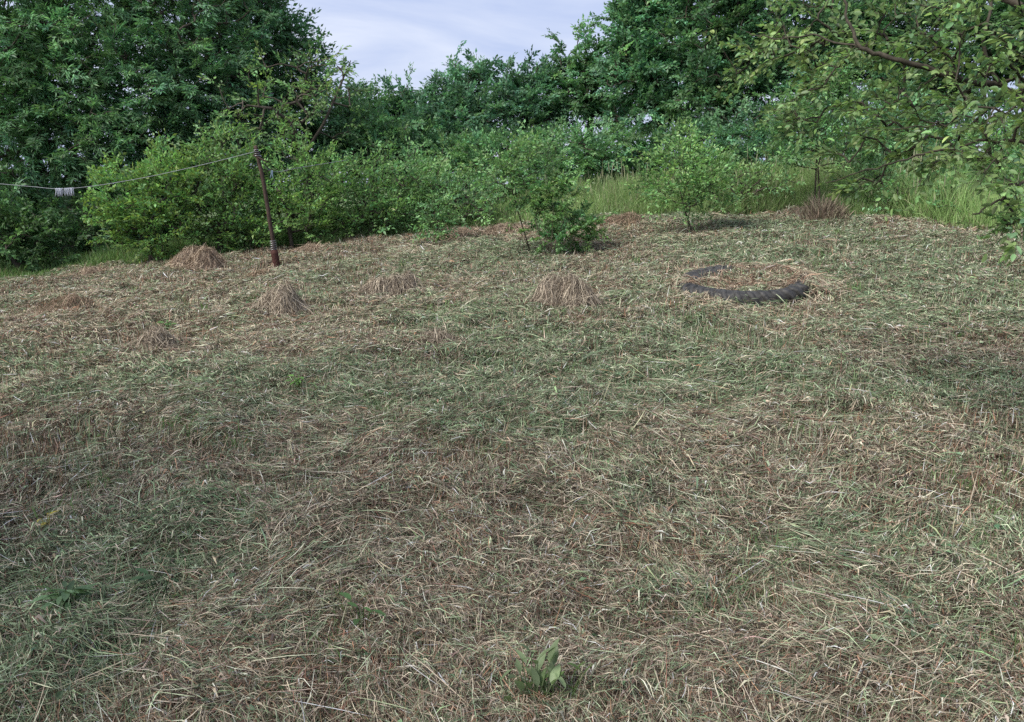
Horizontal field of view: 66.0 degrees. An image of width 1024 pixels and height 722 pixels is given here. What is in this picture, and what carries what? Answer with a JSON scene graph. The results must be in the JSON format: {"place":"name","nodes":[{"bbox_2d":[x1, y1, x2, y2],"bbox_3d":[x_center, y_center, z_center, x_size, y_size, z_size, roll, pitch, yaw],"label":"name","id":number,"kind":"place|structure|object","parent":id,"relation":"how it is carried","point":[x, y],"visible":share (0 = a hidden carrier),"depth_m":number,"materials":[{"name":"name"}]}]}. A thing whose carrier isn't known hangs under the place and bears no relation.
{"place":"outdoors","nodes":[
{"label":"outdoors","id":0,"kind":"place"},
{"bbox_2d":[0,197,497,281],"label":"rough grass","id":1,"kind":"structure","parent":0,"point":[12,271],"depth_m":13.44,"materials":[{"name":"green plant"}]},
{"bbox_2d":[0,164,1023,721],"bbox_3d":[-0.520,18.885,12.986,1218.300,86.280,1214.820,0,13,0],"label":"ground","id":2,"kind":"structure","parent":0,"point":[530,454],"depth_m":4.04,"materials":[{"name":"plant"}]},
{"bbox_2d":[0,163,94,274],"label":"leafy shrub","id":3,"kind":"object","parent":2,"relation":"on","point":[13,242],"visible":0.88,"depth_m":13.15,"materials":[{"name":"green plant"}]},
{"bbox_2d":[37,510,58,526],"bbox_3d":[-1.946,0.700,3.314,0.061,0.126,0.149,0,13,0],"label":"yellow leaf cluster","id":4,"kind":"object","parent":2,"relation":"on","point":[43,523],"visible":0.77,"depth_m":3.32,"materials":[{"name":"yellow plant"}]},
{"bbox_2d":[0,290,111,315],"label":"hay heap","id":5,"kind":"object","parent":2,"relation":"on","point":[70,299],"visible":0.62,"depth_m":8.56,"materials":[{"name":"plant"}]},
{"bbox_2d":[31,580,96,614],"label":"broad leaved weed","id":6,"kind":"object","parent":2,"relation":"on","point":[64,594],"visible":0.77,"depth_m":2.72,"materials":[{"name":"green plant"}]},
{"bbox_2d":[0,0,188,259],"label":"willow tree","id":7,"kind":"object","parent":2,"relation":"on","point":[37,48],"visible":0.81,"depth_m":14.40,"materials":[{"name":"green plant"}]},
{"bbox_2d":[73,262,120,276],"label":"hay heap","id":8,"kind":"object","parent":2,"relation":"on","point":[88,271],"visible":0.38,"depth_m":11.54,"materials":[{"name":"plant"}]},
{"bbox_2d":[22,173,173,257],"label":"leafy shrub","id":9,"kind":"object","parent":2,"relation":"on","point":[74,222],"visible":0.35,"depth_m":14.15,"materials":[{"name":"green plant"}]},
{"bbox_2d":[0,148,215,264],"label":"leafy shrub","id":10,"kind":"object","parent":2,"relation":"on","point":[137,237],"visible":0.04,"depth_m":15.64,"materials":[{"name":"green plant"}]},
{"bbox_2d":[75,128,217,262],"bbox_3d":[-5.722,-2.536,12.473,2.062,2.237,1.527,-3,14,-11],"label":"plum shrub","id":11,"kind":"object","parent":2,"relation":"on","point":[131,218],"visible":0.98,"depth_m":12.34,"materials":[{"name":"green plant"}]},
{"bbox_2d":[130,568,178,600],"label":"broad leaved weed","id":12,"kind":"object","parent":2,"relation":"on","point":[146,576],"visible":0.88,"depth_m":2.84,"materials":[{"name":"green plant"}]},
{"bbox_2d":[120,322,194,360],"bbox_3d":[-3.023,-0.128,6.591,0.848,0.396,0.906,-7,15,-26],"label":"hay heap","id":13,"kind":"object","parent":2,"relation":"on","point":[155,335],"visible":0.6,"depth_m":6.58,"materials":[{"name":"plant"}]},
{"bbox_2d":[157,320,175,330],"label":"broad leaved weed","id":14,"kind":"object","parent":2,"relation":"on","point":[168,324],"visible":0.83,"depth_m":7.31,"materials":[{"name":"green plant"}]},
{"bbox_2d":[63,0,305,222],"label":"willow tree","id":15,"kind":"object","parent":2,"relation":"on","point":[179,104],"visible":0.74,"depth_m":14.92,"materials":[{"name":"green plant"}]},
{"bbox_2d":[144,243,229,272],"bbox_3d":[-4.713,-1.463,11.530,1.582,0.536,1.446,0,13,0],"label":"hay heap","id":16,"kind":"object","parent":2,"relation":"on","point":[199,257],"visible":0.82,"depth_m":11.33,"materials":[{"name":"plant"}]},
{"bbox_2d":[163,114,288,253],"bbox_3d":[-4.746,-2.716,12.983,2.060,2.632,1.574,0,13,0],"label":"plum shrub","id":17,"kind":"object","parent":2,"relation":"on","point":[234,164],"visible":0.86,"depth_m":12.89,"materials":[{"name":"green plant"}]},
{"bbox_2d":[229,264,275,278],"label":"hay heap","id":18,"kind":"object","parent":2,"relation":"on","point":[257,271],"visible":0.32,"depth_m":10.28,"materials":[{"name":"plant"}]},
{"bbox_2d":[253,145,279,267],"bbox_3d":[-3.365,-2.049,10.864,0.295,1.786,0.113,5,14,19],"label":"leaning post","id":19,"kind":"object","parent":2,"relation":"on","point":[275,255],"visible":0.94,"depth_m":10.84,"materials":[{"name":"wood"}]},
{"bbox_2d":[5,151,255,188],"bbox_3d":[-6.008,-2.638,10.914,5.118,0.505,0.088,1,14,5],"label":"clothes line","id":20,"kind":"object","parent":19,"relation":"attached to","point":[133,179],"visible":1,"depth_m":10.85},
{"bbox_2d":[262,160,344,171],"bbox_3d":[-3.078,-2.953,11.787,0.056,0.250,2.299,5,14,20],"label":"clothes line","id":21,"kind":"object","parent":19,"relation":"attached to","point":[300,167],"visible":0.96,"depth_m":11.66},
{"bbox_2d":[192,110,348,231],"bbox_3d":[-5.085,-3.771,16.202,3.371,2.656,2.664,-5,14,-19],"label":"leafy shrub","id":22,"kind":"object","parent":2,"relation":"on","point":[281,159],"visible":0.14,"depth_m":15.88,"materials":[{"name":"green plant"}]},
{"bbox_2d":[229,279,319,324],"bbox_3d":[-2.255,-0.559,7.639,1.157,0.547,1.073,0,13,0],"label":"hay heap","id":23,"kind":"object","parent":2,"relation":"on","point":[285,298],"visible":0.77,"depth_m":7.56,"materials":[{"name":"plant"}]},
{"bbox_2d":[199,0,359,222],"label":"ash tree","id":24,"kind":"object","parent":2,"relation":"on","point":[301,41],"visible":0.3,"depth_m":16.70,"materials":[{"name":"green plant"}]},
{"bbox_2d":[197,39,374,221],"bbox_3d":[-3.893,-3.822,14.007,3.084,3.469,1.727,-4,14,-14],"label":"dying apple tree","id":25,"kind":"object","parent":2,"relation":"on","point":[279,115],"visible":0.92,"depth_m":13.68,"materials":[{"name":"green plant"}]},
{"bbox_2d":[286,374,303,392],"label":"broad leaved weed","id":26,"kind":"object","parent":2,"relation":"on","point":[296,379],"visible":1,"depth_m":5.15,"materials":[{"name":"green plant"}]},
{"bbox_2d":[236,117,364,248],"bbox_3d":[-3.546,-2.885,13.276,2.059,2.324,1.801,0,13,0],"label":"plum shrub","id":27,"kind":"object","parent":2,"relation":"on","point":[306,204],"visible":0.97,"depth_m":13.07,"materials":[{"name":"green plant"}]},
{"bbox_2d":[282,241,331,252],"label":"hay heap","id":28,"kind":"object","parent":2,"relation":"on","point":[310,247],"visible":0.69,"depth_m":12.54,"materials":[{"name":"plant"}]},
{"bbox_2d":[273,78,383,193],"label":"broadleaf tree","id":29,"kind":"object","parent":2,"relation":"on","point":[313,129],"visible":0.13,"depth_m":18.40,"materials":[{"name":"green plant"}]},
{"bbox_2d":[339,592,385,630],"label":"broad leaved weed","id":30,"kind":"object","parent":2,"relation":"on","point":[348,596],"visible":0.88,"depth_m":2.58,"materials":[{"name":"green plant"}]},
{"bbox_2d":[309,132,444,241],"bbox_3d":[-2.348,-3.020,13.823,2.416,1.944,1.838,-4,14,-18],"label":"plum shrub","id":31,"kind":"object","parent":2,"relation":"on","point":[367,190],"visible":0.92,"depth_m":13.64,"materials":[{"name":"green plant"}]},
{"bbox_2d":[327,69,427,201],"bbox_3d":[-3.771,-5.811,21.203,3.244,3.896,2.021,-4,14,-15],"label":"broadleaf tree","id":32,"kind":"object","parent":2,"relation":"on","point":[385,92],"visible":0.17,"depth_m":20.61,"materials":[{"name":"green plant"}]},
{"bbox_2d":[312,81,449,186],"bbox_3d":[-3.111,-4.713,18.010,3.391,3.221,2.430,-11,17,-39],"label":"leafy shrub","id":33,"kind":"object","parent":2,"relation":"on","point":[373,125],"visible":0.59,"depth_m":17.53,"materials":[{"name":"green plant"}]},
{"bbox_2d":[349,269,422,304],"bbox_3d":[-1.382,-0.776,8.515,1.200,0.474,1.062,0,13,0],"label":"hay heap","id":34,"kind":"object","parent":2,"relation":"on","point":[391,286],"visible":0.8,"depth_m":8.49,"materials":[{"name":"plant"}]},
{"bbox_2d":[363,127,472,187],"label":"leafy shrub","id":35,"kind":"object","parent":2,"relation":"on","point":[436,137],"visible":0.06,"depth_m":18.48,"materials":[{"name":"green plant"}]},
{"bbox_2d":[372,121,481,227],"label":"leafy shrub","id":36,"kind":"object","parent":2,"relation":"on","point":[440,166],"visible":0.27,"depth_m":15.07,"materials":[{"name":"green plant"}]},
{"bbox_2d":[376,61,487,177],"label":"broadleaf tree","id":37,"kind":"object","parent":2,"relation":"on","point":[431,90],"visible":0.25,"depth_m":20.53,"materials":[{"name":"green plant"}]},
{"bbox_2d":[408,183,471,243],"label":"sapling","id":38,"kind":"object","parent":2,"relation":"on","point":[440,216],"visible":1,"depth_m":12.34,"materials":[{"name":"green plant"}]},
{"bbox_2d":[398,316,491,357],"bbox_3d":[-0.585,-0.150,6.237,0.861,0.327,0.804,0,13,0],"label":"hay heap","id":39,"kind":"object","parent":2,"relation":"on","point":[433,337],"visible":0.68,"depth_m":6.18,"materials":[{"name":"plant"}]},
{"bbox_2d":[382,163,516,228],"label":"leafy shrub","id":40,"kind":"object","parent":2,"relation":"on","point":[457,203],"visible":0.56,"depth_m":14.41,"materials":[{"name":"green plant"}]},
{"bbox_2d":[431,223,484,241],"bbox_3d":[-0.797,-2.103,13.146,1.642,0.441,1.589,0,13,0],"label":"hay heap","id":41,"kind":"object","parent":2,"relation":"on","point":[463,231],"visible":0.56,"depth_m":12.98,"materials":[{"name":"plant"}]},
{"bbox_2d":[424,40,549,144],"bbox_3d":[-0.733,-6.139,20.500,3.516,4.242,2.694,3,14,13],"label":"broadleaf tree","id":42,"kind":"object","parent":2,"relation":"on","point":[473,107],"visible":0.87,"depth_m":20.07,"materials":[{"name":"green plant"}]},
{"bbox_2d":[439,117,537,197],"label":"leafy shrub","id":43,"kind":"object","parent":2,"relation":"on","point":[486,130],"visible":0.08,"depth_m":19.08,"materials":[{"name":"green plant"}]},
{"bbox_2d":[420,125,578,202],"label":"leafy shrub","id":44,"kind":"object","parent":2,"relation":"on","point":[463,155],"visible":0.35,"depth_m":16.43,"materials":[{"name":"green plant"}]},
{"bbox_2d":[475,220,532,237],"bbox_3d":[-0.152,-2.155,12.896,1.211,0.500,1.111,0,13,0],"label":"hay heap","id":45,"kind":"object","parent":2,"relation":"on","point":[502,227],"visible":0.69,"depth_m":12.81,"materials":[{"name":"plant"}]},
{"bbox_2d":[0,211,1023,721],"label":"green regrowth","id":46,"kind":"object","parent":2,"relation":"on","point":[32,679],"visible":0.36,"depth_m":4.49,"materials":[{"name":"green plant"}]},
{"bbox_2d":[0,150,1023,271],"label":"meadow grass","id":47,"kind":"structure","parent":2,"relation":"on","point":[281,227],"depth_m":14.42,"materials":[{"name":"green plant"}]},
{"bbox_2d":[458,119,592,260],"bbox_3d":[0.130,-2.268,10.470,1.683,1.882,1.069,-7,15,-26],"label":"slanted sapling","id":48,"kind":"object","parent":2,"relation":"on","point":[513,165],"visible":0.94,"depth_m":10.29,"materials":[{"name":"green plant"}]},
{"bbox_2d":[499,638,569,706],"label":"broad leaved weed","id":49,"kind":"object","parent":2,"relation":"on","point":[553,671],"visible":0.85,"depth_m":2.21,"materials":[{"name":"green plant"}]},
{"bbox_2d":[492,44,602,185],"bbox_3d":[0.874,-6.260,20.776,3.146,4.020,2.381,0,13,0],"label":"broadleaf tree","id":50,"kind":"object","parent":2,"relation":"on","point":[539,77],"visible":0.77,"depth_m":20.47,"materials":[{"name":"green plant"}]},
{"bbox_2d":[506,168,617,256],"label":"plum bush","id":51,"kind":"object","parent":2,"relation":"on","point":[555,227],"visible":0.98,"depth_m":10.28,"materials":[{"name":"green plant"}]},
{"bbox_2d":[510,117,619,184],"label":"leafy shrub","id":52,"kind":"object","parent":2,"relation":"on","point":[546,129],"visible":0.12,"depth_m":18.96,"materials":[{"name":"green plant"}]},
{"bbox_2d":[518,266,620,313],"bbox_3d":[0.510,-0.663,7.569,1.203,0.532,1.095,0,13,0],"label":"hay heap","id":53,"kind":"object","parent":2,"relation":"on","point":[567,290],"visible":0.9,"depth_m":7.41,"materials":[{"name":"plant"}]},
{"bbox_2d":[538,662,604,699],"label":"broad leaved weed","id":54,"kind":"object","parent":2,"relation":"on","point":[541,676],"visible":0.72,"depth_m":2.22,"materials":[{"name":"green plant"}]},
{"bbox_2d":[530,112,646,185],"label":"leafy shrub","id":55,"kind":"object","parent":2,"relation":"on","point":[582,159],"visible":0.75,"depth_m":17.42,"materials":[{"name":"green plant"}]},
{"bbox_2d":[537,14,643,175],"bbox_3d":[2.073,-6.795,21.002,3.063,4.633,2.338,-4,14,-16],"label":"broadleaf tree","id":56,"kind":"object","parent":2,"relation":"on","point":[579,84],"visible":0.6,"depth_m":20.45,"materials":[{"name":"green plant"}]},
{"bbox_2d":[592,211,647,228],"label":"hay heap","id":57,"kind":"object","parent":2,"relation":"on","point":[624,217],"visible":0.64,"depth_m":12.95,"materials":[{"name":"plant"}]},
{"bbox_2d":[587,106,714,186],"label":"leafy shrub","id":58,"kind":"object","parent":2,"relation":"on","point":[648,146],"visible":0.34,"depth_m":18.40,"materials":[{"name":"green plant"}]},
{"bbox_2d":[578,0,734,167],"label":"broadleaf tree","id":59,"kind":"object","parent":2,"relation":"on","point":[639,67],"visible":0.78,"depth_m":19.13,"materials":[{"name":"green plant"}]},
{"bbox_2d":[614,104,747,232],"bbox_3d":[2.436,-2.682,11.346,1.768,1.981,1.733,-9,16,-32],"label":"sapling","id":60,"kind":"object","parent":2,"relation":"on","point":[695,178],"visible":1,"depth_m":11.25,"materials":[{"name":"green plant"}]},
{"bbox_2d":[635,0,835,139],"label":"broadleaf tree","id":61,"kind":"object","parent":2,"relation":"on","point":[746,15],"visible":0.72,"depth_m":18.22,"materials":[{"name":"green plant"}]},
{"bbox_2d":[677,265,811,307],"bbox_3d":[2.343,-0.707,7.951,1.392,0.396,1.324,0,13,0],"label":"tractor tyre","id":62,"kind":"object","parent":2,"relation":"on","point":[793,291],"visible":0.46,"depth_m":7.41,"materials":[{"name":"rubber"}]},
{"bbox_2d":[641,261,859,314],"bbox_3d":[2.316,-0.783,7.940,2.212,0.365,2.208,0,13,0],"label":"loose hay","id":63,"kind":"object","parent":2,"relation":"on","point":[812,276],"visible":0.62,"depth_m":7.83,"materials":[{"name":"plant"}]},
{"bbox_2d":[664,119,840,177],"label":"leafy shrub","id":64,"kind":"object","parent":2,"relation":"on","point":[684,134],"visible":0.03,"depth_m":17.67,"materials":[{"name":"green plant"}]},
{"bbox_2d":[699,142,808,214],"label":"leafy shrub","id":65,"kind":"object","parent":2,"relation":"on","point":[740,192],"visible":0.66,"depth_m":13.43,"materials":[{"name":"green plant"}]},
{"bbox_2d":[679,65,834,175],"bbox_3d":[5.139,-4.733,16.198,3.270,2.582,2.393,0,13,0],"label":"leafy shrub","id":66,"kind":"object","parent":2,"relation":"on","point":[757,136],"visible":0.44,"depth_m":16.23,"materials":[{"name":"green plant"}]},
{"bbox_2d":[741,42,906,215],"bbox_3d":[4.713,-3.521,12.252,2.290,2.734,1.748,0,13,0],"label":"young tree","id":67,"kind":"object","parent":2,"relation":"on","point":[822,138],"visible":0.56,"depth_m":12.06,"materials":[{"name":"green plant"}]},
{"bbox_2d":[795,189,854,222],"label":"dry grass clump","id":68,"kind":"object","parent":2,"relation":"on","point":[823,210],"visible":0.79,"depth_m":11.96,"materials":[{"name":"plant"}]},
{"bbox_2d":[740,0,922,136],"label":"broadleaf tree","id":69,"kind":"object","parent":2,"relation":"on","point":[841,10],"visible":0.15,"depth_m":19.01,"materials":[{"name":"green plant"}]},
{"bbox_2d":[702,0,1023,267],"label":"fruit tree","id":70,"kind":"object","parent":2,"relation":"on","point":[947,73],"visible":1,"depth_m":3.63,"materials":[{"name":"green plant"}]},
{"bbox_2d":[800,80,981,173],"bbox_3d":[7.212,-4.187,14.691,3.649,2.084,2.091,0,13,0],"label":"leafy shrub","id":71,"kind":"object","parent":2,"relation":"on","point":[946,133],"visible":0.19,"depth_m":14.59,"materials":[{"name":"green plant"}]},
{"bbox_2d":[785,89,1023,170],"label":"leafy shrub","id":72,"kind":"object","parent":2,"relation":"on","point":[961,122],"visible":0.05,"depth_m":16.39,"materials":[{"name":"green plant"}]},
{"bbox_2d":[830,149,991,222],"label":"leafy shrub","id":73,"kind":"object","parent":2,"relation":"on","point":[875,176],"visible":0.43,"depth_m":11.88,"materials":[{"name":"green plant"}]},
{"bbox_2d":[901,608,936,641],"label":"broad leaved weed","id":74,"kind":"object","parent":2,"relation":"on","point":[912,633],"visible":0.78,"depth_m":2.44,"materials":[{"name":"green plant"}]},
{"bbox_2d":[828,0,1023,158],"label":"broadleaf tree","id":75,"kind":"object","parent":2,"relation":"on","point":[997,21],"visible":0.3,"depth_m":18.29,"materials":[{"name":"green plant"}]},
{"bbox_2d":[892,115,1023,220],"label":"leafy shrub","id":76,"kind":"object","parent":2,"relation":"on","point":[1006,153],"visible":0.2,"depth_m":11.74,"materials":[{"name":"green plant"}]},
{"bbox_2d":[1,0,1023,183],"label":"sky","id":77,"kind":"structure","parent":0,"point":[382,35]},
{"bbox_2d":[431,133,1023,231],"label":"tall grass","id":78,"kind":"structure","parent":0,"point":[609,193],"depth_m":13.39,"materials":[{"name":"green plant"}]}
]}

